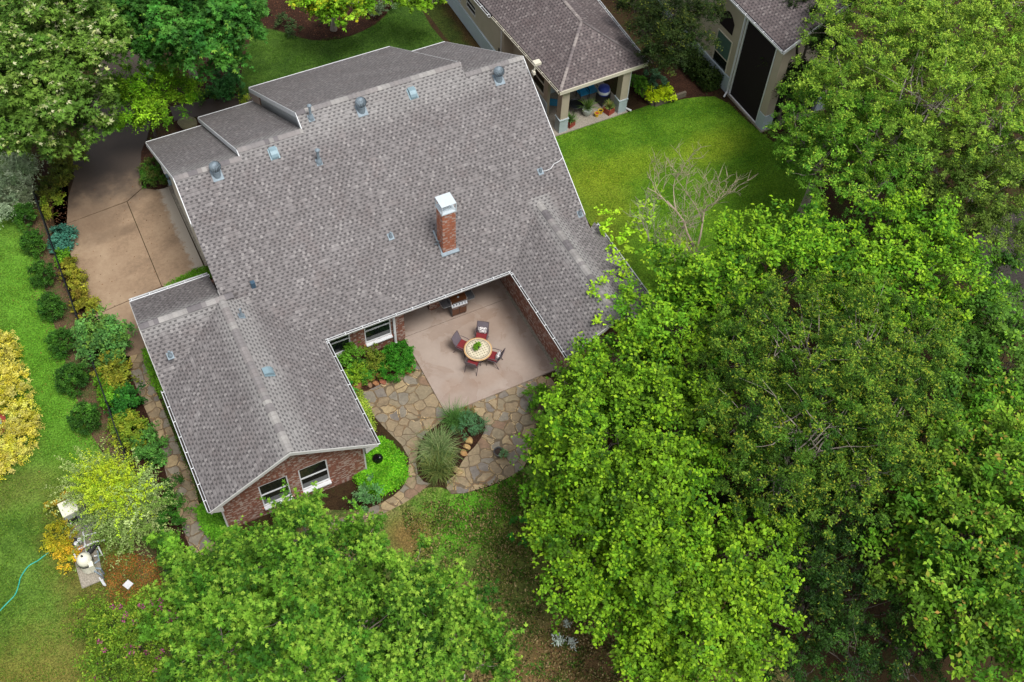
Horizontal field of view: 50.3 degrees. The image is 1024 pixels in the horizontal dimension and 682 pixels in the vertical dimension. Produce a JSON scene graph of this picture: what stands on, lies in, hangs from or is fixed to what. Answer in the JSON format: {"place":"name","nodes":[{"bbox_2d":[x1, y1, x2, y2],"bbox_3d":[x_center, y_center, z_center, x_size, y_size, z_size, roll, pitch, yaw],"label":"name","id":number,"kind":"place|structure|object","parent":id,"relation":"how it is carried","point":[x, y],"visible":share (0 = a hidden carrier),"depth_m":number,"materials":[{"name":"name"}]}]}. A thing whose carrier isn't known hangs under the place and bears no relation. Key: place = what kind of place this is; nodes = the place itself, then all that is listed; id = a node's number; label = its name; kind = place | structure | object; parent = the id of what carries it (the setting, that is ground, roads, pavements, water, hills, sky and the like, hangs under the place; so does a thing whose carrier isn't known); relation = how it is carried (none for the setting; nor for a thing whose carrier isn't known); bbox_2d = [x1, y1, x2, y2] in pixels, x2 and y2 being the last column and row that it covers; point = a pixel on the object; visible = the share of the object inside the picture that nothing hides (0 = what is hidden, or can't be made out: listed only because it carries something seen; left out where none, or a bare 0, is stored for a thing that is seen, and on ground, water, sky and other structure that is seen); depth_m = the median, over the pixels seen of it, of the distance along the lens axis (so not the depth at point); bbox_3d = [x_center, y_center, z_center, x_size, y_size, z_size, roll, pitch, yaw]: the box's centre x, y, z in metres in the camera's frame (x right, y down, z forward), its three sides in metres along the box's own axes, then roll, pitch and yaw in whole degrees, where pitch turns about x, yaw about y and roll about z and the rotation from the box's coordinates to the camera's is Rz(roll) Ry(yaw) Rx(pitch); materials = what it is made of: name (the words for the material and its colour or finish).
{"place":"outdoors","nodes":[
{"label":"outdoors","id":0,"kind":"place"},
{"bbox_2d":[0,154,162,681],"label":"lawn","id":1,"kind":"structure","parent":0,"point":[59,425],"depth_m":42.14,"materials":[{"name":"green plant"}]},
{"bbox_2d":[0,329,44,479],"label":"yellow hedge","id":2,"kind":"object","parent":1,"relation":"on","point":[22,429],"visible":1,"depth_m":44.48,"materials":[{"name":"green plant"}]},
{"bbox_2d":[8,201,38,231],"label":"round shrub","id":3,"kind":"object","parent":1,"relation":"on","point":[21,209],"visible":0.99,"depth_m":50.13,"materials":[{"name":"green plant"}]},
{"bbox_2d":[38,518,77,559],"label":"yellow shrub","id":4,"kind":"object","parent":1,"relation":"on","point":[50,542],"visible":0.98,"depth_m":41.26,"materials":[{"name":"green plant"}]},
{"bbox_2d":[50,538,84,574],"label":"yellow shrub","id":5,"kind":"object","parent":1,"relation":"on","point":[65,550],"visible":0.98,"depth_m":40.82,"materials":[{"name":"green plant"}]},
{"bbox_2d":[62,498,103,587],"bbox_3d":[-16.417,7.682,41.780,1.030,0.110,3.780,-21,58,-17],"label":"equipment pad","id":6,"kind":"object","parent":1,"relation":"on","point":[92,578],"visible":0.38,"depth_m":41.16,"materials":[{"name":"concrete"}]},
{"bbox_2d":[102,550,167,607],"bbox_3d":[-14.212,8.883,40.932,2.226,0.184,3.093,-21,58,-17],"label":"ground cover","id":7,"kind":"object","parent":1,"relation":"on","point":[137,569],"visible":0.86,"depth_m":41.03,"materials":[{"name":"brown plant"}]},
{"bbox_2d":[67,34,155,223],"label":"driveway","id":8,"kind":"structure","parent":0,"point":[107,175],"depth_m":53.30,"materials":[{"name":"concrete"}]},
{"bbox_2d":[66,202,160,314],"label":"driveway","id":9,"kind":"structure","parent":0,"point":[100,235],"depth_m":50.04,"materials":[{"name":"concrete"}]},
{"bbox_2d":[95,287,162,355],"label":"driveway","id":10,"kind":"structure","parent":0,"point":[124,311],"depth_m":47.91,"materials":[{"name":"concrete"}]},
{"bbox_2d":[141,139,165,188],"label":"island soil","id":11,"kind":"structure","parent":0,"point":[146,152],"depth_m":53.62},
{"bbox_2d":[136,156,167,188],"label":"bed shrub","id":12,"kind":"object","parent":11,"relation":"on","point":[144,172],"visible":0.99,"depth_m":52.40,"materials":[{"name":"green plant"}]},
{"bbox_2d":[128,187,209,286],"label":"driveway","id":13,"kind":"structure","parent":0,"point":[172,249],"depth_m":50.97,"materials":[{"name":"concrete"}]},
{"bbox_2d":[170,93,259,120],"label":"front walk","id":14,"kind":"structure","parent":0,"point":[208,106],"depth_m":56.14,"materials":[{"name":"concrete"}]},
{"bbox_2d":[176,0,392,100],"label":"front bed","id":15,"kind":"object","parent":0,"point":[304,21],"visible":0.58,"depth_m":60.33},
{"bbox_2d":[86,0,271,82],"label":"oak tree","id":16,"kind":"object","parent":15,"relation":"on","point":[220,31],"visible":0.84,"depth_m":49.25,"materials":[{"name":"green plant"}]},
{"bbox_2d":[204,65,245,101],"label":"bed shrub","id":17,"kind":"object","parent":15,"relation":"on","point":[228,80],"visible":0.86,"depth_m":56.20,"materials":[{"name":"green plant"}]},
{"bbox_2d":[286,0,447,31],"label":"oak tree","id":18,"kind":"object","parent":15,"relation":"on","point":[331,10],"visible":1,"depth_m":55.84,"materials":[{"name":"green plant"}]},
{"bbox_2d":[239,0,442,103],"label":"front lawn","id":19,"kind":"structure","parent":0,"point":[418,19],"depth_m":59.36,"materials":[{"name":"green plant"}]},
{"bbox_2d":[129,354,555,569],"bbox_3d":[-6.744,2.462,45.989,16.251,0.001,12.439,-21,58,-17],"label":"flagstone court","id":20,"kind":"object","parent":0,"point":[404,408],"visible":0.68,"depth_m":45.25,"materials":[{"name":"beige stone"}]},
{"bbox_2d":[416,412,484,483],"bbox_3d":[-2.683,4.258,44.856,2.089,0.001,3.881,26,57,16],"label":"island bed","id":21,"kind":"object","parent":20,"relation":"on","point":[476,438],"visible":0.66,"depth_m":44.96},
{"bbox_2d":[434,396,475,433],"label":"ornamental grass","id":22,"kind":"object","parent":21,"relation":"on","point":[453,415],"depth_m":45.15,"materials":[{"name":"green plant"}]},
{"bbox_2d":[449,406,494,440],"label":"rosemary bush","id":23,"kind":"object","parent":21,"relation":"on","point":[480,420],"visible":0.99,"depth_m":44.80,"materials":[{"name":"green plant"}]},
{"bbox_2d":[521,382,554,422],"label":"bay bush","id":24,"kind":"object","parent":20,"relation":"on","point":[541,388],"visible":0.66,"depth_m":45.54,"materials":[{"name":"green plant"}]},
{"bbox_2d":[342,343,411,390],"bbox_3d":[-5.810,0.949,47.122,3.480,0.001,2.224,-21,58,-17],"label":"court bed","id":25,"kind":"object","parent":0,"point":[366,388],"visible":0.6,"depth_m":46.92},
{"bbox_2d":[336,341,365,375],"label":"court shrub","id":26,"kind":"object","parent":25,"relation":"on","point":[343,357],"visible":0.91,"depth_m":45.98,"materials":[{"name":"green plant"}]},
{"bbox_2d":[359,342,393,382],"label":"court shrub","id":27,"kind":"object","parent":25,"relation":"on","point":[372,363],"visible":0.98,"depth_m":46.37,"materials":[{"name":"green plant"}]},
{"bbox_2d":[376,339,415,382],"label":"mounding shrub","id":28,"kind":"object","parent":25,"relation":"on","point":[397,361],"visible":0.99,"depth_m":46.50,"materials":[{"name":"green plant"}]},
{"bbox_2d":[403,422,468,471],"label":"ornamental grass","id":29,"kind":"object","parent":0,"point":[442,441],"depth_m":44.19,"materials":[{"name":"green plant"}]},
{"bbox_2d":[411,443,464,489],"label":"ornamental grass","id":30,"kind":"object","parent":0,"point":[438,472],"depth_m":43.71,"materials":[{"name":"green plant"}]},
{"bbox_2d":[424,0,480,47],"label":"side lawn","id":31,"kind":"structure","parent":0,"point":[447,21],"depth_m":60.73,"materials":[{"name":"green plant"}]},
{"bbox_2d":[404,279,508,336],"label":"patio","id":32,"kind":"structure","parent":0,"point":[424,317],"depth_m":48.83,"materials":[{"name":"beige concrete"}]},
{"bbox_2d":[438,290,474,316],"bbox_3d":[-2.427,-1.673,48.354,1.616,1.210,0.600,-20,57,-16],"label":"gas grill","id":33,"kind":"object","parent":32,"relation":"on","point":[456,304],"visible":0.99,"depth_m":48.04,"materials":[{"name":"grey metal"}]},
{"bbox_2d":[138,458,794,681],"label":"back yard","id":34,"kind":"structure","parent":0,"point":[396,531],"depth_m":41.79,"materials":[{"name":"green plant"}]},
{"bbox_2d":[60,580,207,681],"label":"crape myrtle tree","id":35,"kind":"object","parent":34,"relation":"on","point":[108,655],"visible":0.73,"depth_m":35.99,"materials":[{"name":"green plant"}]},
{"bbox_2d":[122,479,550,681],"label":"maple tree","id":36,"kind":"object","parent":34,"relation":"on","point":[298,606],"visible":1,"depth_m":33.84,"materials":[{"name":"green plant"}]},
{"bbox_2d":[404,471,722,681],"bbox_3d":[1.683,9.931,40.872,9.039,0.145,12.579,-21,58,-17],"label":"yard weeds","id":37,"kind":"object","parent":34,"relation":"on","point":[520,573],"visible":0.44,"depth_m":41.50,"materials":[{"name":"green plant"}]},
{"bbox_2d":[509,321,751,635],"bbox_3d":[4.272,4.801,40.066,8.764,7.835,12.906,1,54,-2],"label":"hackberry tree","id":38,"kind":"object","parent":34,"relation":"on","point":[595,484],"visible":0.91,"depth_m":37.37,"materials":[{"name":"green plant"}]},
{"bbox_2d":[555,503,816,681],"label":"hackberry tree","id":39,"kind":"object","parent":34,"relation":"on","point":[663,651],"visible":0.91,"depth_m":35.07,"materials":[{"name":"green plant"}]},
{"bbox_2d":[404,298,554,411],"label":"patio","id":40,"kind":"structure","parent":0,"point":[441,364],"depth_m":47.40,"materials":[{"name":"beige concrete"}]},
{"bbox_2d":[464,338,491,362],"bbox_3d":[-1.470,0.538,47.129,1.220,0.660,1.220,-21,58,-17],"label":"mosaic table","id":41,"kind":"object","parent":40,"relation":"on","point":[483,353],"visible":0.95,"depth_m":46.83,"materials":[{"name":"beige tile"}]},
{"bbox_2d":[16,0,1023,681],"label":"ground","id":42,"kind":"structure","parent":0,"point":[336,494],"depth_m":47.69,"materials":[{"name":"soil"}]},
{"bbox_2d":[0,0,141,163],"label":"oak tree","id":43,"kind":"object","parent":42,"relation":"on","point":[48,48],"visible":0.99,"depth_m":46.39,"materials":[{"name":"green plant"}]},
{"bbox_2d":[51,362,90,399],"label":"round shrub","id":44,"kind":"object","parent":42,"relation":"on","point":[71,371],"visible":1,"depth_m":44.94,"materials":[{"name":"green plant"}]},
{"bbox_2d":[22,199,167,609],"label":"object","id":45,"kind":"object","parent":42,"relation":"on","point":[58,286],"visible":0.31,"depth_m":46.47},
{"bbox_2d":[0,151,47,226],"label":"sage bush","id":46,"kind":"object","parent":45,"relation":"on","point":[18,189],"visible":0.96,"depth_m":50.30,"materials":[{"name":"green plant"}]},
{"bbox_2d":[17,227,46,261],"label":"round shrub","id":47,"kind":"object","parent":45,"relation":"on","point":[32,235],"visible":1,"depth_m":49.19,"materials":[{"name":"green plant"}]},
{"bbox_2d":[25,258,58,288],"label":"round shrub","id":48,"kind":"object","parent":45,"relation":"on","point":[39,269],"visible":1,"depth_m":48.19,"materials":[{"name":"green plant"}]},
{"bbox_2d":[33,291,67,322],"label":"round shrub","id":49,"kind":"object","parent":45,"relation":"on","point":[49,301],"visible":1,"depth_m":47.09,"materials":[{"name":"green plant"}]},
{"bbox_2d":[43,325,75,360],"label":"round shrub","id":50,"kind":"object","parent":45,"relation":"on","point":[53,337],"visible":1,"depth_m":45.96,"materials":[{"name":"green plant"}]},
{"bbox_2d":[64,400,101,437],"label":"round shrub","id":51,"kind":"object","parent":45,"relation":"on","point":[91,411],"visible":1,"depth_m":43.79,"materials":[{"name":"green plant"}]},
{"bbox_2d":[91,365,127,409],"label":"border shrub","id":52,"kind":"object","parent":45,"relation":"on","point":[103,404],"visible":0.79,"depth_m":44.89,"materials":[{"name":"green plant"}]},
{"bbox_2d":[25,170,197,660],"bbox_3d":[-17.503,1.048,45.763,0.080,1.290,29.040,-21,58,-17],"label":"iron fence","id":53,"kind":"object","parent":45,"relation":"on","point":[65,283],"visible":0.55,"depth_m":47.29,"materials":[{"name":"black metal"}]},
{"bbox_2d":[44,427,187,577],"bbox_3d":[-15.316,5.942,41.749,5.106,4.021,6.396,-21,58,-17],"label":"privet bush","id":54,"kind":"object","parent":42,"relation":"on","point":[113,493],"visible":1,"depth_m":40.96,"materials":[{"name":"green plant"}]},
{"bbox_2d":[41,163,202,552],"bbox_3d":[-16.550,1.081,46.575,1.850,0.001,26.875,-21,58,-17],"label":"border bed","id":55,"kind":"object","parent":42,"relation":"on","point":[143,412],"visible":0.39,"depth_m":44.20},
{"bbox_2d":[34,130,88,203],"bbox_3d":[-21.577,-8.321,52.396,2.034,1.425,4.204,8,54,3],"label":"border shrub","id":56,"kind":"object","parent":55,"relation":"on","point":[54,169],"visible":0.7,"depth_m":52.03,"materials":[{"name":"green plant"}]},
{"bbox_2d":[46,223,79,253],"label":"shrub","id":57,"kind":"object","parent":55,"relation":"on","point":[62,240],"visible":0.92,"depth_m":50.03,"materials":[{"name":"green plant"}]},
{"bbox_2d":[56,263,89,294],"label":"border shrub","id":58,"kind":"object","parent":55,"relation":"on","point":[76,274],"visible":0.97,"depth_m":48.63,"materials":[{"name":"yellow plant"}]},
{"bbox_2d":[68,284,101,318],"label":"border shrub","id":59,"kind":"object","parent":55,"relation":"on","point":[87,301],"visible":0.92,"depth_m":47.89,"materials":[{"name":"yellow plant"}]},
{"bbox_2d":[30,186,163,579],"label":"mulch chips","id":60,"kind":"object","parent":55,"relation":"on","point":[71,356],"visible":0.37,"depth_m":46.71,"materials":[{"name":"brown wood"}]},
{"bbox_2d":[69,303,138,369],"bbox_3d":[-17.300,-0.119,46.188,3.011,1.592,3.216,-21,58,-17],"label":"hibiscus bush","id":61,"kind":"object","parent":55,"relation":"on","point":[109,332],"visible":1,"depth_m":45.88,"materials":[{"name":"green plant"}]},
{"bbox_2d":[89,349,142,396],"bbox_3d":[-16.663,1.312,45.723,1.924,1.427,2.383,-21,58,-17],"label":"border shrub","id":62,"kind":"object","parent":55,"relation":"on","point":[119,371],"visible":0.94,"depth_m":45.40,"materials":[{"name":"yellow plant"}]},
{"bbox_2d":[103,379,147,421],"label":"border shrub","id":63,"kind":"object","parent":55,"relation":"on","point":[125,402],"visible":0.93,"depth_m":44.67,"materials":[{"name":"green plant"}]},
{"bbox_2d":[105,408,151,450],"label":"border shrub","id":64,"kind":"object","parent":55,"relation":"on","point":[125,431],"visible":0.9,"depth_m":43.88,"materials":[{"name":"yellow plant"}]},
{"bbox_2d":[128,420,171,470],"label":"border shrub","id":65,"kind":"object","parent":55,"relation":"on","point":[139,451],"visible":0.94,"depth_m":43.46,"materials":[{"name":"green plant"}]},
{"bbox_2d":[149,472,191,532],"bbox_3d":[-13.093,6.254,42.029,1.563,1.136,2.765,2,54,-1],"label":"border shrub","id":66,"kind":"object","parent":55,"relation":"on","point":[171,513],"visible":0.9,"depth_m":41.82,"materials":[{"name":"green plant"}]},
{"bbox_2d":[141,529,203,609],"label":"young maple tree","id":67,"kind":"object","parent":55,"relation":"on","point":[162,540],"visible":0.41,"depth_m":39.87,"materials":[{"name":"green plant"}]},
{"bbox_2d":[52,154,198,360],"bbox_3d":[-17.845,-4.620,50.663,6.077,0.001,13.960,-21,58,-17],"label":"driveway joint","id":68,"kind":"object","parent":42,"relation":"on","point":[68,185],"visible":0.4,"depth_m":51.69,"materials":[{"name":"concrete"}]},
{"bbox_2d":[95,59,205,138],"bbox_3d":[-17.476,-11.593,52.938,5.256,4.752,5.015,-21,58,-17],"label":"crape myrtle tree","id":69,"kind":"object","parent":42,"relation":"on","point":[145,96],"visible":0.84,"depth_m":51.65,"materials":[{"name":"green plant"}]},
{"bbox_2d":[141,346,162,398],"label":"ground cover","id":70,"kind":"object","parent":42,"relation":"on","point":[145,353],"visible":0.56,"depth_m":46.28,"materials":[{"name":"green plant"}]},
{"bbox_2d":[192,502,244,546],"bbox_3d":[-11.427,7.087,42.180,1.371,0.462,2.511,-29,60,-22],"label":"ground cover","id":71,"kind":"object","parent":42,"relation":"on","point":[212,522],"visible":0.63,"depth_m":42.28,"materials":[{"name":"green plant"}]},
{"bbox_2d":[349,472,384,512],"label":"silver bush","id":72,"kind":"object","parent":42,"relation":"on","point":[363,495],"visible":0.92,"depth_m":42.41,"materials":[{"name":"green plant"}]},
{"bbox_2d":[352,435,411,497],"bbox_3d":[-5.125,5.114,43.849,2.316,0.492,2.593,20,56,12],"label":"ground cover","id":73,"kind":"object","parent":42,"relation":"on","point":[399,477],"visible":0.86,"depth_m":43.87,"materials":[{"name":"green plant"}]},
{"bbox_2d":[129,41,659,526],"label":"brick house","id":74,"kind":"structure","parent":42,"relation":"on","point":[365,199],"depth_m":45.02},
{"bbox_2d":[258,475,292,509],"bbox_3d":[-9.038,5.785,41.726,1.140,1.630,0.250,-21,58,-17],"label":"window","id":75,"kind":"structure","parent":74,"relation":"in","point":[272,489],"depth_m":41.75,"materials":[{"name":"white paint"}]},
{"bbox_2d":[298,459,331,493],"bbox_3d":[-7.626,5.225,42.183,1.150,1.650,0.250,-21,58,-17],"label":"window","id":76,"kind":"structure","parent":74,"relation":"in","point":[319,472],"depth_m":42.34,"materials":[{"name":"white paint"}]},
{"bbox_2d":[364,319,392,346],"bbox_3d":[-5.698,-0.514,46.366,1.200,1.610,0.250,-21,58,-17],"label":"window","id":77,"kind":"structure","parent":74,"relation":"in","point":[382,329],"depth_m":46.74,"materials":[{"name":"white paint"}]},
{"bbox_2d":[446,0,648,132],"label":"stucco house","id":78,"kind":"structure","parent":42,"relation":"on","point":[572,45],"depth_m":55.04,"materials":[{"name":"brown"}]},
{"bbox_2d":[606,0,731,79],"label":"juniper tree","id":79,"kind":"object","parent":42,"relation":"on","point":[673,29],"visible":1,"depth_m":53.24,"materials":[{"name":"green plant"}]},
{"bbox_2d":[630,54,714,102],"bbox_3d":[8.179,-13.940,58.575,4.289,0.001,4.289,-21,58,-17],"label":"neighbor bed","id":80,"kind":"object","parent":42,"relation":"on","point":[680,81],"visible":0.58,"depth_m":58.46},
{"bbox_2d":[644,82,677,102],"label":"sweet potato vine","id":81,"kind":"object","parent":80,"relation":"on","point":[659,91],"visible":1,"depth_m":57.18,"materials":[{"name":"yellow plant"}]},
{"bbox_2d":[684,52,710,80],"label":"box hedge","id":82,"kind":"object","parent":80,"relation":"on","point":[698,62],"visible":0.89,"depth_m":58.32,"materials":[{"name":"green plant"}]},
{"bbox_2d":[695,65,723,94],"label":"box hedge","id":83,"kind":"object","parent":42,"relation":"on","point":[716,77],"visible":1,"depth_m":57.85,"materials":[{"name":"green plant"}]},
{"bbox_2d":[601,193,857,380],"bbox_3d":[8.784,-1.375,44.379,12.034,8.442,7.231,-21,58,-17],"label":"mulberry tree","id":84,"kind":"object","parent":42,"relation":"on","point":[800,242],"visible":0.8,"depth_m":42.53,"materials":[{"name":"green plant"}]},
{"bbox_2d":[755,52,826,123],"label":"juniper tree","id":85,"kind":"object","parent":42,"relation":"on","point":[787,75],"visible":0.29,"depth_m":53.97,"materials":[{"name":"green plant"}]},
{"bbox_2d":[658,0,924,131],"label":"tall stucco house","id":86,"kind":"structure","parent":42,"relation":"on","point":[750,33],"depth_m":55.07,"materials":[{"name":"beige paint"}]},
{"bbox_2d":[783,0,855,66],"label":"juniper tree","id":87,"kind":"object","parent":42,"relation":"on","point":[820,34],"visible":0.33,"depth_m":51.94,"materials":[{"name":"green plant"}]},
{"bbox_2d":[686,435,953,681],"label":"cedar elm tree","id":88,"kind":"object","parent":42,"relation":"on","point":[825,577],"visible":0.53,"depth_m":37.00,"materials":[{"name":"green plant"}]},
{"bbox_2d":[673,264,972,545],"bbox_3d":[11.801,2.717,39.851,11.585,11.168,11.414,3,54,-1],"label":"elm tree","id":89,"kind":"object","parent":42,"relation":"on","point":[853,404],"visible":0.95,"depth_m":37.24,"materials":[{"name":"green plant"}]},
{"bbox_2d":[781,184,1011,361],"bbox_3d":[15.083,-1.563,44.907,9.879,8.258,7.684,-21,58,-17],"label":"mulberry tree","id":90,"kind":"object","parent":42,"relation":"on","point":[944,232],"visible":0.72,"depth_m":42.53,"materials":[{"name":"green plant"}]},
{"bbox_2d":[787,0,1023,191],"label":"elm tree","id":91,"kind":"object","parent":42,"relation":"on","point":[952,77],"visible":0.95,"depth_m":46.30,"materials":[{"name":"green plant"}]},
{"bbox_2d":[849,367,1023,681],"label":"persimmon tree","id":92,"kind":"object","parent":42,"relation":"on","point":[983,501],"visible":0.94,"depth_m":35.98,"materials":[{"name":"green plant"}]},
{"bbox_2d":[864,99,1023,269],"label":"elm tree","id":93,"kind":"object","parent":42,"relation":"on","point":[978,202],"visible":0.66,"depth_m":45.95,"materials":[{"name":"green plant"}]},
{"bbox_2d":[885,244,1023,430],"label":"broadleaf tree","id":94,"kind":"object","parent":42,"relation":"on","point":[979,353],"visible":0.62,"depth_m":42.10,"materials":[{"name":"green plant"}]},
{"bbox_2d":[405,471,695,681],"bbox_3d":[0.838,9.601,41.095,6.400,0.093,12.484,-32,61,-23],"label":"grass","id":95,"kind":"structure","parent":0,"point":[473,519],"depth_m":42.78,"materials":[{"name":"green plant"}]},
{"bbox_2d":[547,81,627,136],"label":"neighbor patio","id":96,"kind":"structure","parent":0,"point":[585,121],"depth_m":56.76,"materials":[{"name":"concrete"}]},
{"bbox_2d":[555,96,826,312],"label":"lawn","id":97,"kind":"structure","parent":0,"point":[594,193],"depth_m":54.61,"materials":[{"name":"green plant"}]},
{"bbox_2d":[586,183,702,334],"bbox_3d":[4.996,-3.252,47.077,7.131,5.857,6.237,-21,58,-17],"label":"vine tree","id":98,"kind":"object","parent":97,"relation":"on","point":[605,224],"visible":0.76,"depth_m":47.10,"materials":[{"name":"green plant"}]},
{"bbox_2d":[647,142,754,294],"bbox_3d":[7.125,-4.774,47.133,4.113,7.678,4.626,31,59,19],"label":"bare tree","id":99,"kind":"object","parent":97,"relation":"on","point":[693,203],"visible":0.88,"depth_m":45.92,"materials":[{"name":"beige plant"}]},
{"bbox_2d":[763,46,940,228],"bbox_3d":[14.843,-8.238,49.318,7.502,8.956,10.589,-21,58,-17],"label":"elm tree","id":100,"kind":"object","parent":97,"relation":"on","point":[813,156],"visible":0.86,"depth_m":46.84,"materials":[{"name":"green plant"}]},
{"bbox_2d":[974,209,1023,321],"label":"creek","id":101,"kind":"structure","parent":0,"point":[1018,276],"depth_m":51.89,"materials":[{"name":"green plant"}]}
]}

